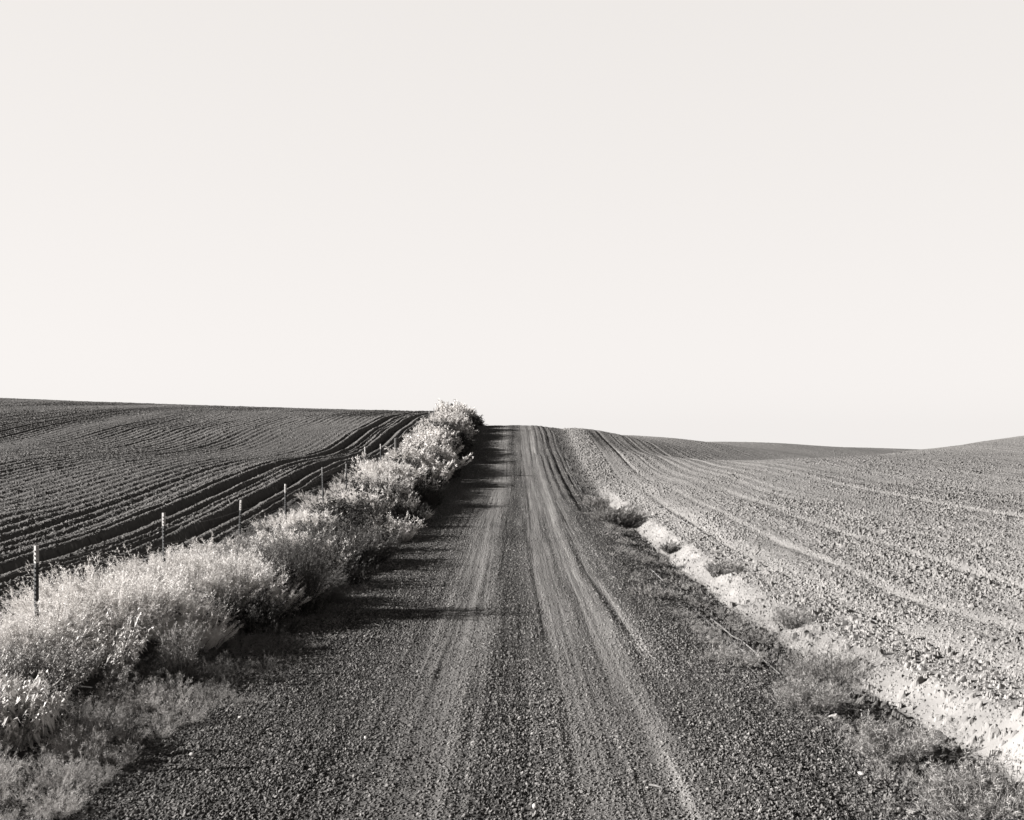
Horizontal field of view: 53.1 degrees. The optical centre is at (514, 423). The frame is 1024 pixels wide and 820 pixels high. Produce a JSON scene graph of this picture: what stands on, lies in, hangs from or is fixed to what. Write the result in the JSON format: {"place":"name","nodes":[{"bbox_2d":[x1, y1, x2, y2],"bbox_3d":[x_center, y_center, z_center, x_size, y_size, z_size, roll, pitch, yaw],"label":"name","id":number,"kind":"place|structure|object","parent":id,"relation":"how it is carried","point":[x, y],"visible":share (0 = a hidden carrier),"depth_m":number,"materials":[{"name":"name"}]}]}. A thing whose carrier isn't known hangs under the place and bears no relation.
{"place":"outdoors","nodes":[
{"label":"outdoors","id":0,"kind":"place"},
{"bbox_2d":[0,417,432,809],"bbox_3d":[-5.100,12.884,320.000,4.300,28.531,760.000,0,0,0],"label":"verge ground","id":1,"kind":"structure","parent":0,"point":[89,686],"depth_m":11.11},
{"bbox_2d":[0,669,68,752],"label":"leafy weed","id":2,"kind":"object","parent":1,"relation":"on","point":[11,723],"visible":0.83,"depth_m":9.38,"materials":[{"name":"grey plant"}]},
{"bbox_2d":[64,605,154,673],"bbox_3d":[-4.744,2.608,11.992,0.972,0.856,0.944,0,0,-35],"label":"leafy weed","id":3,"kind":"object","parent":1,"relation":"on","point":[135,645],"visible":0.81,"depth_m":12.01,"materials":[{"name":"grey plant"}]},
{"bbox_2d":[149,611,206,678],"bbox_3d":[-4.052,2.683,12.284,0.687,0.863,0.716,0,0,0],"label":"weed bush","id":4,"kind":"object","parent":1,"relation":"on","point":[173,648],"visible":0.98,"depth_m":12.32,"materials":[{"name":"plant"}]},
{"bbox_2d":[160,579,237,639],"bbox_3d":[-4.437,2.655,14.284,1.158,0.858,1.010,0,0,0],"label":"leafy weed","id":5,"kind":"object","parent":1,"relation":"on","point":[206,615],"visible":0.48,"depth_m":14.18,"materials":[{"name":"grey plant"}]},
{"bbox_2d":[155,553,249,602],"bbox_3d":[-4.955,2.494,16.182,1.383,1.039,1.590,0,0,0],"label":"weed bush","id":6,"kind":"object","parent":1,"relation":"on","point":[192,568],"visible":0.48,"depth_m":15.93,"materials":[{"name":"plant"}]},
{"bbox_2d":[2,401,452,630],"bbox_3d":[-5.997,0.739,51.367,0.260,5.477,92.512,0,0,0],"label":"wire fence","id":7,"kind":"object","parent":1,"relation":"on","point":[36,556],"visible":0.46,"depth_m":17.53,"materials":[{"name":"metal"}]},
{"bbox_2d":[0,399,487,819],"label":"dry weeds","id":8,"kind":"object","parent":1,"relation":"on","point":[431,454],"visible":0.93,"depth_m":14.17,"materials":[{"name":"plant"}]},
{"bbox_2d":[254,519,343,612],"bbox_3d":[-3.604,2.424,17.192,1.479,1.729,1.558,0,0,0],"label":"weed bush","id":9,"kind":"object","parent":1,"relation":"on","point":[309,573],"visible":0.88,"depth_m":17.00,"materials":[{"name":"plant"}]},
{"bbox_2d":[314,491,355,520],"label":"leafy weed","id":10,"kind":"object","parent":1,"relation":"on","point":[338,507],"visible":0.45,"depth_m":29.30,"materials":[{"name":"grey plant"}]},
{"bbox_2d":[391,470,422,489],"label":"leafy weed","id":11,"kind":"object","parent":1,"relation":"on","point":[398,480],"visible":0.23,"depth_m":40.32,"materials":[{"name":"grey plant"}]},
{"bbox_2d":[0,398,435,628],"bbox_3d":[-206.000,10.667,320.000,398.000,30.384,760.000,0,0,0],"label":"ploughed field","id":12,"kind":"structure","parent":0,"point":[78,478],"depth_m":40.62,"materials":[{"name":"soil"}]},
{"bbox_2d":[0,425,947,819],"bbox_3d":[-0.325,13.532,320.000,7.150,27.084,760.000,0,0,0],"label":"gravel road","id":13,"kind":"structure","parent":0,"point":[488,615],"depth_m":10.62,"materials":[{"name":"grey gravel"}]},
{"bbox_2d":[211,471,1019,819],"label":"roadside grass","id":14,"kind":"structure","parent":13,"relation":"on","point":[731,647],"depth_m":12.52,"materials":[{"name":"plant"}]},
{"bbox_2d":[627,581,681,598],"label":"grass tuft","id":15,"kind":"object","parent":13,"relation":"on","point":[649,591],"visible":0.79,"depth_m":19.45,"materials":[{"name":"plant"}]},
{"bbox_2d":[648,783,661,787],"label":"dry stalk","id":16,"kind":"object","parent":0,"point":[652,785],"visible":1,"depth_m":8.12,"materials":[{"name":"white plant"}]},
{"bbox_2d":[552,427,1023,819],"bbox_3d":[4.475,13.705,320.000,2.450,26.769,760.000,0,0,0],"label":"roadside bank","id":17,"kind":"structure","parent":0,"point":[911,678],"depth_m":14.10,"materials":[{"name":"grey soil"}]},
{"bbox_2d":[581,493,613,507],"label":"grass tuft","id":18,"kind":"object","parent":17,"relation":"on","point":[598,501],"visible":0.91,"depth_m":42.36,"materials":[{"name":"plant"}]},
{"bbox_2d":[588,502,648,526],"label":"grass tuft","id":19,"kind":"object","parent":17,"relation":"on","point":[625,516],"visible":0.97,"depth_m":36.47,"materials":[{"name":"plant"}]},
{"bbox_2d":[634,554,669,567],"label":"grass tuft","id":20,"kind":"object","parent":17,"relation":"on","point":[665,562],"visible":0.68,"depth_m":25.71,"materials":[{"name":"plant"}]},
{"bbox_2d":[660,540,682,552],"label":"grass tuft","id":21,"kind":"object","parent":17,"relation":"on","point":[667,548],"visible":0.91,"depth_m":28.58,"materials":[{"name":"plant"}]},
{"bbox_2d":[704,557,743,577],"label":"grass tuft","id":22,"kind":"object","parent":17,"relation":"on","point":[711,569],"visible":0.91,"depth_m":22.97,"materials":[{"name":"plant"}]},
{"bbox_2d":[704,645,765,667],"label":"grass tuft","id":23,"kind":"object","parent":17,"relation":"on","point":[748,661],"visible":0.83,"depth_m":13.50,"materials":[{"name":"plant"}]},
{"bbox_2d":[711,618,779,673],"bbox_3d":[3.369,3.260,15.240,0.058,0.229,4.722,0,0,0],"label":"dry stalk","id":24,"kind":"object","parent":17,"relation":"on","point":[722,627],"visible":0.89,"depth_m":14.93,"materials":[{"name":"grey plant"}]},
{"bbox_2d":[772,605,815,629],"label":"grass tuft","id":25,"kind":"object","parent":17,"relation":"on","point":[786,619],"visible":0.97,"depth_m":16.53,"materials":[{"name":"plant"}]},
{"bbox_2d":[769,672,845,713],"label":"grass tuft","id":26,"kind":"object","parent":17,"relation":"on","point":[828,699],"visible":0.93,"depth_m":10.95,"materials":[{"name":"plant"}]},
{"bbox_2d":[783,639,881,683],"bbox_3d":[4.048,3.103,13.062,1.317,0.559,1.323,0,0,0],"label":"grass tuft","id":27,"kind":"object","parent":17,"relation":"on","point":[822,662],"visible":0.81,"depth_m":13.06,"materials":[{"name":"plant"}]},
{"bbox_2d":[837,706,869,712],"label":"dry stalk","id":28,"kind":"object","parent":17,"relation":"on","point":[853,708],"visible":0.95,"depth_m":11.01,"materials":[{"name":"plant"}]},
{"bbox_2d":[845,705,944,763],"bbox_3d":[3.450,2.876,9.279,0.944,0.520,0.891,0,0,0],"label":"grass tuft","id":29,"kind":"object","parent":17,"relation":"on","point":[915,749],"visible":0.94,"depth_m":9.18,"materials":[{"name":"plant"}]},
{"bbox_2d":[908,745,1023,819],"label":"grass tuft","id":30,"kind":"object","parent":17,"relation":"on","point":[999,785],"visible":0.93,"depth_m":8.00,"materials":[{"name":"plant"}]},
{"bbox_2d":[561,429,1023,675],"bbox_3d":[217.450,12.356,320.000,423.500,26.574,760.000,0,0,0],"label":"ploughed field","id":31,"kind":"structure","parent":0,"point":[926,545],"depth_m":30.29,"materials":[{"name":"soil"}]}
]}

